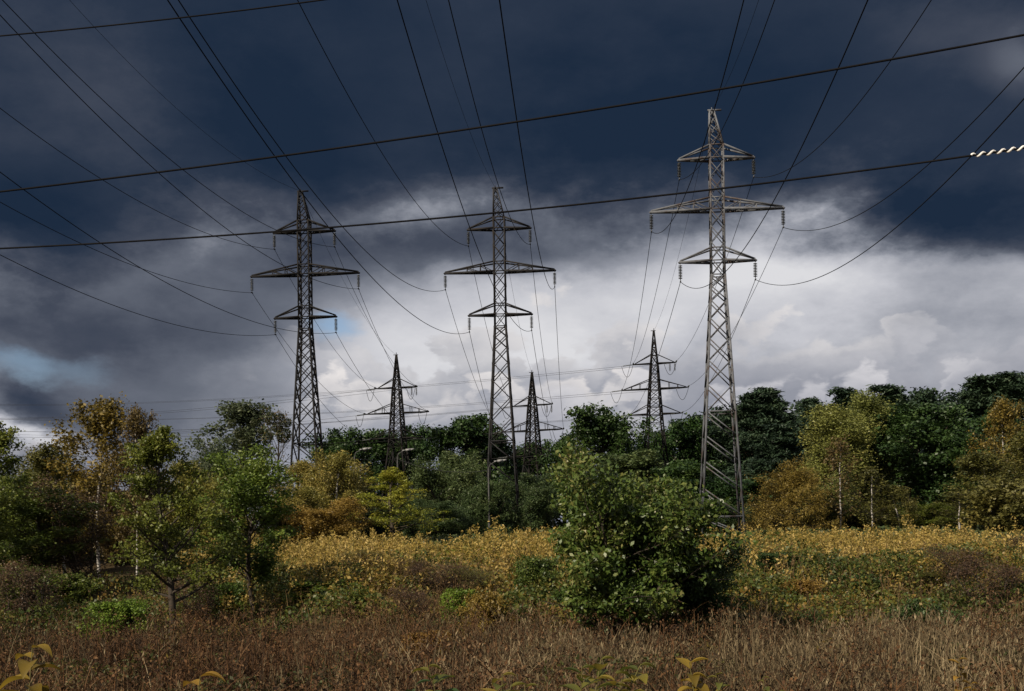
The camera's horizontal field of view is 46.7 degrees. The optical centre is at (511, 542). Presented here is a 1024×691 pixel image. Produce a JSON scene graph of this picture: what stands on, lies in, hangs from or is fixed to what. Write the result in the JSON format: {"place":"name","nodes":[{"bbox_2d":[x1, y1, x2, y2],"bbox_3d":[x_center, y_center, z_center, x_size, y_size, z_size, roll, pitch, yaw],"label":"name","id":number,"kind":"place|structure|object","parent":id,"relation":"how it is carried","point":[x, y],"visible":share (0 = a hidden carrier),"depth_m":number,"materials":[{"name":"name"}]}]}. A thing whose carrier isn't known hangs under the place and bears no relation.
{"place":"outdoors","nodes":[
{"label":"outdoors","id":0,"kind":"place"},
{"bbox_2d":[0,0,323,36],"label":"cable","id":1,"kind":"object","parent":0,"point":[162,19],"visible":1,"depth_m":14.75,"materials":[{"name":"metal"}]},
{"bbox_2d":[0,536,1023,690],"bbox_3d":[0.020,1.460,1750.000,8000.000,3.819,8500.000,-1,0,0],"label":"ground","id":2,"kind":"structure","parent":0,"point":[111,569],"depth_m":45.66,"materials":[{"name":"plant"}]},
{"bbox_2d":[0,420,30,568],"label":"oak tree","id":3,"kind":"object","parent":2,"relation":"on","point":[5,447],"visible":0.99,"depth_m":50.49,"materials":[{"name":"green plant"}]},
{"bbox_2d":[0,467,38,571],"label":"willow tree","id":4,"kind":"object","parent":2,"relation":"on","point":[7,478],"visible":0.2,"depth_m":62.14,"materials":[{"name":"green plant"}]},
{"bbox_2d":[0,565,60,625],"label":"shrub","id":5,"kind":"object","parent":2,"relation":"on","point":[13,596],"visible":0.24,"depth_m":46.47,"materials":[{"name":"brown plant"}]},
{"bbox_2d":[0,644,61,690],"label":"broadleaf plant","id":6,"kind":"object","parent":2,"relation":"on","point":[25,666],"visible":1,"depth_m":8.08,"materials":[{"name":"yellow plant"}]},
{"bbox_2d":[0,555,75,636],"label":"shrub","id":7,"kind":"object","parent":2,"relation":"on","point":[28,605],"visible":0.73,"depth_m":43.48,"materials":[{"name":"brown plant"}]},
{"bbox_2d":[0,480,115,571],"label":"oak tree","id":8,"kind":"object","parent":2,"relation":"on","point":[28,510],"visible":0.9,"depth_m":53.17,"materials":[{"name":"green plant"}]},
{"bbox_2d":[16,436,116,572],"bbox_3d":[-24.378,-1.772,63.716,5.397,7.645,4.885,-1,0,26],"label":"birch tree","id":9,"kind":"object","parent":2,"relation":"on","point":[43,453],"visible":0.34,"depth_m":62.98,"materials":[{"name":"green plant"}]},
{"bbox_2d":[12,471,127,584],"bbox_3d":[-20.209,-0.383,54.707,4.363,5.736,4.571,-1,0,26],"label":"twiggy tree","id":10,"kind":"object","parent":2,"relation":"on","point":[74,564],"visible":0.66,"depth_m":54.57,"materials":[{"name":"green plant"}]},
{"bbox_2d":[49,571,107,609],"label":"shrub","id":11,"kind":"object","parent":2,"relation":"on","point":[79,581],"visible":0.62,"depth_m":49.35,"materials":[{"name":"green plant"}]},
{"bbox_2d":[35,391,156,576],"bbox_3d":[-21.476,-2.849,61.743,5.784,9.966,6.390,-1,0,39],"label":"birch tree","id":12,"kind":"object","parent":2,"relation":"on","point":[106,418],"visible":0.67,"depth_m":60.91,"materials":[{"name":"yellow plant"}]},
{"bbox_2d":[76,597,151,645],"bbox_3d":[-12.414,2.555,37.408,2.257,1.630,2.479,-1,0,3],"label":"shrub","id":13,"kind":"object","parent":2,"relation":"on","point":[121,608],"visible":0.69,"depth_m":37.05,"materials":[{"name":"green plant"}]},
{"bbox_2d":[80,467,173,566],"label":"willow tree","id":14,"kind":"object","parent":2,"relation":"on","point":[106,544],"visible":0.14,"depth_m":69.47,"materials":[{"name":"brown plant"}]},
{"bbox_2d":[100,402,170,574],"bbox_3d":[-19.045,-2.620,60.206,3.514,9.300,3.180,-1,0,-16],"label":"birch tree","id":15,"kind":"object","parent":2,"relation":"on","point":[136,429],"visible":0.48,"depth_m":59.85,"materials":[{"name":"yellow plant"}]},
{"bbox_2d":[100,425,248,639],"bbox_3d":[-11.537,-0.197,41.446,5.455,7.843,4.478,-1,0,-31],"label":"oak tree","id":16,"kind":"object","parent":2,"relation":"on","point":[157,449],"visible":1,"depth_m":41.28,"materials":[{"name":"green plant"}]},
{"bbox_2d":[155,573,229,626],"bbox_3d":[-11.776,2.265,43.944,2.493,2.386,2.380,-1,0,-38],"label":"shrub","id":17,"kind":"object","parent":2,"relation":"on","point":[190,605],"visible":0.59,"depth_m":43.87,"materials":[{"name":"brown plant"}]},
{"bbox_2d":[172,436,241,531],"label":"poplar tree","id":18,"kind":"object","parent":2,"relation":"on","point":[208,465],"visible":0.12,"depth_m":117.69,"materials":[{"name":"green plant"}]},
{"bbox_2d":[168,582,249,617],"bbox_3d":[-11.711,2.332,46.869,3.232,1.589,3.551,-1,0,-4],"label":"shrub","id":19,"kind":"object","parent":2,"relation":"on","point":[229,593],"visible":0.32,"depth_m":46.42,"materials":[{"name":"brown plant"}]},
{"bbox_2d":[161,459,262,545],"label":"willow tree","id":20,"kind":"object","parent":2,"relation":"on","point":[213,485],"visible":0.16,"depth_m":81.04,"materials":[{"name":"green plant"}]},
{"bbox_2d":[174,397,279,517],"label":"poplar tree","id":21,"kind":"object","parent":2,"relation":"on","point":[241,414],"visible":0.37,"depth_m":148.53,"materials":[{"name":"green plant"}]},
{"bbox_2d":[180,439,302,616],"bbox_3d":[-10.328,-0.466,45.208,4.665,7.066,4.564,-1,0,-5],"label":"maple tree","id":22,"kind":"object","parent":2,"relation":"on","point":[244,481],"visible":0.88,"depth_m":45.07,"materials":[{"name":"green plant"}]},
{"bbox_2d":[227,406,300,490],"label":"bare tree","id":23,"kind":"object","parent":2,"relation":"on","point":[279,429],"visible":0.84,"depth_m":141.70,"materials":[{"name":"green plant"}]},
{"bbox_2d":[257,484,327,542],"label":"willow tree","id":24,"kind":"object","parent":2,"relation":"on","point":[304,493],"visible":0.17,"depth_m":88.91,"materials":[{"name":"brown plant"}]},
{"bbox_2d":[250,189,359,488],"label":"lattice pylon","id":25,"kind":"object","parent":2,"relation":"on","point":[310,307],"visible":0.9,"depth_m":110.67,"materials":[{"name":"metal"}]},
{"bbox_2d":[272,578,361,605],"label":"shrub","id":26,"kind":"object","parent":2,"relation":"on","point":[307,586],"visible":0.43,"depth_m":45.07,"materials":[{"name":"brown plant"}]},
{"bbox_2d":[281,495,378,545],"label":"willow tree","id":27,"kind":"object","parent":2,"relation":"on","point":[310,522],"visible":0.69,"depth_m":83.10,"materials":[{"name":"brown plant"}]},
{"bbox_2d":[293,448,371,538],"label":"birch tree","id":28,"kind":"object","parent":2,"relation":"on","point":[335,483],"visible":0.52,"depth_m":94.23,"materials":[{"name":"orange plant"}]},
{"bbox_2d":[281,425,387,511],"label":"oak tree","id":29,"kind":"object","parent":2,"relation":"on","point":[335,437],"visible":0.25,"depth_m":203.72,"materials":[{"name":"green plant"}]},
{"bbox_2d":[356,502,414,538],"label":"willow tree","id":30,"kind":"object","parent":2,"relation":"on","point":[379,530],"visible":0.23,"depth_m":103.00,"materials":[{"name":"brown plant"}]},
{"bbox_2d":[362,428,416,533],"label":"oak tree","id":31,"kind":"object","parent":2,"relation":"on","point":[380,449],"visible":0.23,"depth_m":211.70,"materials":[{"name":"green plant"}]},
{"bbox_2d":[356,352,428,516],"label":"anchor tower","id":32,"kind":"structure","parent":2,"relation":"on","point":[394,406],"depth_m":191.66,"materials":[{"name":"black metal"}]},
{"bbox_2d":[348,467,451,540],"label":"lime tree","id":33,"kind":"object","parent":2,"relation":"on","point":[391,476],"visible":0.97,"depth_m":87.44,"materials":[{"name":"green plant"}]},
{"bbox_2d":[361,423,444,502],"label":"oak tree","id":34,"kind":"object","parent":2,"relation":"on","point":[423,444],"visible":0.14,"depth_m":217.89,"materials":[{"name":"green plant"}]},
{"bbox_2d":[383,491,439,536],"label":"willow tree","id":35,"kind":"object","parent":2,"relation":"on","point":[418,503],"visible":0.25,"depth_m":110.61,"materials":[{"name":"green plant"}]},
{"bbox_2d":[387,584,436,623],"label":"shrub","id":36,"kind":"object","parent":2,"relation":"on","point":[410,597],"visible":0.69,"depth_m":40.67,"materials":[{"name":"brown plant"}]},
{"bbox_2d":[392,559,476,593],"bbox_3d":[-2.852,1.413,46.205,3.475,1.508,3.318,-1,0,11],"label":"shrub","id":37,"kind":"object","parent":2,"relation":"on","point":[437,574],"visible":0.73,"depth_m":45.96,"materials":[{"name":"brown plant"}]},
{"bbox_2d":[405,446,489,530],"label":"willow tree","id":38,"kind":"object","parent":2,"relation":"on","point":[454,480],"visible":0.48,"depth_m":136.89,"materials":[{"name":"green plant"}]},
{"bbox_2d":[415,500,479,535],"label":"willow tree","id":39,"kind":"object","parent":2,"relation":"on","point":[454,525],"visible":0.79,"depth_m":100.70,"materials":[{"name":"green plant"}]},
{"bbox_2d":[439,587,477,630],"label":"shrub","id":40,"kind":"object","parent":2,"relation":"on","point":[457,595],"visible":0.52,"depth_m":39.83,"materials":[{"name":"green plant"}]},
{"bbox_2d":[409,412,518,532],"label":"oak tree","id":41,"kind":"object","parent":2,"relation":"on","point":[460,433],"visible":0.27,"depth_m":199.00,"materials":[{"name":"green plant"}]},
{"bbox_2d":[446,566,514,593],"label":"shrub","id":42,"kind":"object","parent":2,"relation":"on","point":[474,575],"visible":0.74,"depth_m":44.78,"materials":[{"name":"brown plant"}]},
{"bbox_2d":[456,589,516,639],"bbox_3d":[-0.826,2.456,36.980,1.922,2.007,1.750,-1,0,-16],"label":"shrub","id":43,"kind":"object","parent":2,"relation":"on","point":[479,599],"visible":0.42,"depth_m":36.68,"materials":[{"name":"brown plant"}]},
{"bbox_2d":[452,476,536,534],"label":"willow tree","id":44,"kind":"object","parent":2,"relation":"on","point":[475,500],"visible":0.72,"depth_m":106.79,"materials":[{"name":"green plant"}]},
{"bbox_2d":[443,185,555,531],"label":"lattice pylon","id":45,"kind":"object","parent":2,"relation":"on","point":[494,314],"visible":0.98,"depth_m":109.86,"materials":[{"name":"metal"}]},
{"bbox_2d":[167,0,468,333],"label":"power line","id":46,"kind":"object","parent":45,"relation":"attached to","point":[279,162],"visible":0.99,"depth_m":42.99,"materials":[{"name":"metal"}]},
{"bbox_2d":[481,429,532,520],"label":"oak tree","id":47,"kind":"object","parent":2,"relation":"on","point":[507,450],"visible":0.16,"depth_m":207.07,"materials":[{"name":"green plant"}]},
{"bbox_2d":[0,579,1023,690],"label":"dry grass","id":48,"kind":"structure","parent":2,"relation":"on","point":[810,646],"depth_m":24.99,"materials":[{"name":"plant"}]},
{"bbox_2d":[0,531,1023,645],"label":"bramble","id":49,"kind":"object","parent":2,"relation":"on","point":[757,576],"visible":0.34,"depth_m":44.51,"materials":[{"name":"green plant"}]},
{"bbox_2d":[13,523,1023,564],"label":"undergrowth","id":50,"kind":"object","parent":2,"relation":"on","point":[445,537],"visible":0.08,"depth_m":88.02,"materials":[{"name":"yellow plant"}]},
{"bbox_2d":[492,372,563,528],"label":"anchor tower","id":51,"kind":"structure","parent":2,"relation":"on","point":[530,408],"depth_m":191.71,"materials":[{"name":"black metal"}]},
{"bbox_2d":[499,469,562,533],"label":"willow tree","id":52,"kind":"object","parent":2,"relation":"on","point":[541,495],"visible":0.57,"depth_m":126.06,"materials":[{"name":"green plant"}]},
{"bbox_2d":[511,554,566,604],"bbox_3d":[0.941,1.440,43.076,2.033,2.085,2.234,-1,0,25],"label":"shrub","id":53,"kind":"object","parent":2,"relation":"on","point":[528,569],"visible":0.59,"depth_m":42.81,"materials":[{"name":"green plant"}]},
{"bbox_2d":[540,433,580,528],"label":"oak tree","id":54,"kind":"object","parent":2,"relation":"on","point":[560,444],"visible":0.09,"depth_m":213.14,"materials":[{"name":"green plant"}]},
{"bbox_2d":[534,400,664,522],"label":"oak tree","id":55,"kind":"object","parent":2,"relation":"on","point":[607,431],"visible":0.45,"depth_m":184.28,"materials":[{"name":"green plant"}]},
{"bbox_2d":[177,509,1023,624],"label":"yellow weeds","id":56,"kind":"object","parent":2,"relation":"on","point":[411,547],"visible":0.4,"depth_m":56.02,"materials":[{"name":"yellow plant"}]},
{"bbox_2d":[560,656,656,690],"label":"broadleaf plant","id":57,"kind":"object","parent":2,"relation":"on","point":[633,677],"visible":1,"depth_m":8.89,"materials":[{"name":"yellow plant"}]},
{"bbox_2d":[580,448,665,526],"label":"oak tree","id":58,"kind":"object","parent":2,"relation":"on","point":[641,461],"visible":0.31,"depth_m":148.00,"materials":[{"name":"green plant"}]},
{"bbox_2d":[541,436,757,650],"bbox_3d":[3.279,0.099,34.109,5.434,6.430,6.351,-1,0,-23],"label":"apple tree","id":59,"kind":"object","parent":2,"relation":"on","point":[629,524],"visible":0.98,"depth_m":32.76,"materials":[{"name":"green plant"}]},
{"bbox_2d":[611,328,688,465],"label":"anchor tower","id":60,"kind":"structure","parent":2,"relation":"on","point":[659,397],"depth_m":191.59,"materials":[{"name":"black metal"}]},
{"bbox_2d":[647,415,723,490],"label":"oak tree","id":61,"kind":"object","parent":2,"relation":"on","point":[686,434],"visible":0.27,"depth_m":204.03,"materials":[{"name":"green plant"}]},
{"bbox_2d":[650,459,726,500],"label":"oak tree","id":62,"kind":"object","parent":2,"relation":"on","point":[682,469],"visible":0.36,"depth_m":138.59,"materials":[{"name":"green plant"}]},
{"bbox_2d":[676,657,709,690],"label":"broadleaf plant","id":63,"kind":"object","parent":2,"relation":"on","point":[697,685],"visible":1,"depth_m":8.88,"materials":[{"name":"yellow plant"}]},
{"bbox_2d":[649,538,753,642],"bbox_3d":[5.173,1.480,35.109,4.046,3.813,3.462,-1,0,-25],"label":"apple tree","id":64,"kind":"object","parent":2,"relation":"on","point":[699,593],"visible":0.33,"depth_m":34.39,"materials":[{"name":"green plant"}]},
{"bbox_2d":[649,107,784,534],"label":"lattice pylon","id":65,"kind":"object","parent":2,"relation":"on","point":[723,246],"visible":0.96,"depth_m":92.30,"materials":[{"name":"metal"}]},
{"bbox_2d":[691,498,765,533],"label":"willow tree","id":66,"kind":"object","parent":2,"relation":"on","point":[731,522],"visible":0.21,"depth_m":110.38,"materials":[{"name":"green plant"}]},
{"bbox_2d":[686,475,774,524],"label":"oak tree","id":67,"kind":"object","parent":2,"relation":"on","point":[719,488],"visible":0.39,"depth_m":126.55,"materials":[{"name":"green plant"}]},
{"bbox_2d":[707,389,801,481],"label":"pine tree","id":68,"kind":"object","parent":2,"relation":"on","point":[745,414],"visible":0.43,"depth_m":203.32,"materials":[{"name":"green plant"}]},
{"bbox_2d":[719,385,812,472],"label":"pine tree","id":69,"kind":"object","parent":2,"relation":"on","point":[773,405],"visible":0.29,"depth_m":203.93,"materials":[{"name":"green plant"}]},
{"bbox_2d":[722,426,813,524],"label":"pine tree","id":70,"kind":"object","parent":2,"relation":"on","point":[776,448],"visible":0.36,"depth_m":179.19,"materials":[{"name":"green plant"}]},
{"bbox_2d":[731,423,819,526],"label":"pine tree","id":71,"kind":"object","parent":2,"relation":"on","point":[788,439],"visible":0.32,"depth_m":178.93,"materials":[{"name":"green plant"}]},
{"bbox_2d":[741,551,813,573],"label":"shrub","id":72,"kind":"object","parent":2,"relation":"on","point":[772,557],"visible":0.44,"depth_m":51.25,"materials":[{"name":"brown plant"}]},
{"bbox_2d":[737,452,847,531],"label":"willow tree","id":73,"kind":"object","parent":2,"relation":"on","point":[803,478],"visible":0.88,"depth_m":95.48,"materials":[{"name":"brown plant"}]},
{"bbox_2d":[780,578,829,601],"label":"shrub","id":74,"kind":"object","parent":2,"relation":"on","point":[808,585],"visible":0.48,"depth_m":43.84,"materials":[{"name":"brown plant"}]},
{"bbox_2d":[791,396,830,527],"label":"pine tree","id":75,"kind":"object","parent":2,"relation":"on","point":[809,403],"visible":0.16,"depth_m":212.89,"materials":[{"name":"green plant"}]},
{"bbox_2d":[778,402,878,509],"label":"poplar tree","id":76,"kind":"object","parent":2,"relation":"on","point":[835,421],"visible":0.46,"depth_m":116.22,"materials":[{"name":"green plant"}]},
{"bbox_2d":[796,470,863,529],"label":"willow tree","id":77,"kind":"object","parent":2,"relation":"on","point":[830,515],"visible":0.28,"depth_m":100.18,"materials":[{"name":"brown plant"}]},
{"bbox_2d":[818,434,867,528],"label":"birch tree","id":78,"kind":"object","parent":2,"relation":"on","point":[839,509],"visible":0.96,"depth_m":97.69,"materials":[{"name":"green plant"}]},
{"bbox_2d":[822,501,902,528],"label":"willow tree","id":79,"kind":"object","parent":2,"relation":"on","point":[850,522],"visible":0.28,"depth_m":102.61,"materials":[{"name":"green plant"}]},
{"bbox_2d":[826,386,900,502],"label":"pine tree","id":80,"kind":"object","parent":2,"relation":"on","point":[843,395],"visible":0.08,"depth_m":222.31,"materials":[{"name":"green plant"}]},
{"bbox_2d":[844,464,899,526],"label":"birch tree","id":81,"kind":"object","parent":2,"relation":"on","point":[871,472],"visible":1,"depth_m":95.85,"materials":[{"name":"green plant"}]},
{"bbox_2d":[841,388,903,526],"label":"poplar tree","id":82,"kind":"object","parent":2,"relation":"on","point":[863,402],"visible":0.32,"depth_m":120.83,"materials":[{"name":"green plant"}]},
{"bbox_2d":[870,484,923,527],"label":"birch tree","id":83,"kind":"object","parent":2,"relation":"on","point":[906,505],"visible":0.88,"depth_m":96.75,"materials":[{"name":"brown plant"}]},
{"bbox_2d":[861,383,941,518],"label":"pine tree","id":84,"kind":"object","parent":2,"relation":"on","point":[892,392],"visible":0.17,"depth_m":197.76,"materials":[{"name":"green plant"}]},
{"bbox_2d":[828,399,989,526],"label":"oak tree","id":85,"kind":"object","parent":2,"relation":"on","point":[905,434],"visible":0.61,"depth_m":117.84,"materials":[{"name":"green plant"}]},
{"bbox_2d":[880,595,945,643],"bbox_3d":[11.622,2.358,34.227,2.073,1.612,1.409,-1,0,-6],"label":"shrub","id":86,"kind":"object","parent":2,"relation":"on","point":[908,605],"visible":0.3,"depth_m":34.28,"materials":[{"name":"green plant"}]},
{"bbox_2d":[907,385,945,413],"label":"oak tree","id":87,"kind":"object","parent":2,"relation":"on","point":[925,395],"visible":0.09,"depth_m":234.61,"materials":[{"name":"green plant"}]},
{"bbox_2d":[888,502,967,528],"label":"willow tree","id":88,"kind":"object","parent":2,"relation":"on","point":[924,518],"visible":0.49,"depth_m":101.92,"materials":[{"name":"green plant"}]},
{"bbox_2d":[900,426,985,523],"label":"oak tree","id":89,"kind":"object","parent":2,"relation":"on","point":[949,439],"visible":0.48,"depth_m":117.08,"materials":[{"name":"green plant"}]},
{"bbox_2d":[920,489,984,528],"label":"birch tree","id":90,"kind":"object","parent":2,"relation":"on","point":[947,511],"visible":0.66,"depth_m":94.05,"materials":[{"name":"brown plant"}]},
{"bbox_2d":[913,542,997,585],"bbox_3d":[17.389,0.944,46.082,2.954,1.941,2.820,-1,0,-9],"label":"shrub","id":91,"kind":"object","parent":2,"relation":"on","point":[951,557],"visible":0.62,"depth_m":46.07,"materials":[{"name":"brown plant"}]},
{"bbox_2d":[921,373,996,496],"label":"pine tree","id":92,"kind":"object","parent":2,"relation":"on","point":[981,382],"visible":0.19,"depth_m":199.39,"materials":[{"name":"green plant"}]},
{"bbox_2d":[933,553,1023,619],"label":"shrub","id":93,"kind":"object","parent":2,"relation":"on","point":[1014,573],"visible":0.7,"depth_m":41.23,"materials":[{"name":"brown plant"}]},
{"bbox_2d":[938,449,1023,519],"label":"tree","id":94,"kind":"object","parent":2,"relation":"on","point":[981,459],"visible":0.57,"depth_m":97.30,"materials":[{"name":"green plant"}]},
{"bbox_2d":[939,406,1023,503],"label":"oak tree","id":95,"kind":"object","parent":2,"relation":"on","point":[973,424],"visible":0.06,"depth_m":168.17,"materials":[{"name":"green plant"}]},
{"bbox_2d":[951,476,1023,532],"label":"willow tree","id":96,"kind":"object","parent":2,"relation":"on","point":[1003,498],"visible":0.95,"depth_m":89.15,"materials":[{"name":"green plant"}]},
{"bbox_2d":[964,394,1023,482],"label":"birch tree","id":97,"kind":"object","parent":2,"relation":"on","point":[1003,419],"visible":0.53,"depth_m":114.02,"materials":[{"name":"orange plant"}]},
{"bbox_2d":[977,429,1023,484],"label":"birch tree","id":98,"kind":"object","parent":2,"relation":"on","point":[1017,442],"visible":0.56,"depth_m":100.16,"materials":[{"name":"green plant"}]},
{"bbox_2d":[980,370,1023,423],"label":"pine tree","id":99,"kind":"object","parent":2,"relation":"on","point":[1009,386],"visible":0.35,"depth_m":197.31,"materials":[{"name":"green plant"}]},
{"bbox_2d":[0,34,1023,192],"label":"cable","id":100,"kind":"object","parent":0,"point":[724,88],"visible":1,"depth_m":13.18,"materials":[{"name":"metal"}]},
{"bbox_2d":[0,148,1023,248],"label":"cable","id":101,"kind":"object","parent":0,"point":[915,163],"visible":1,"depth_m":13.21,"materials":[{"name":"metal"}]},
{"bbox_2d":[0,0,1023,527],"label":"sky","id":102,"kind":"structure","parent":0,"point":[937,302],"materials":[{"name":"grey"}]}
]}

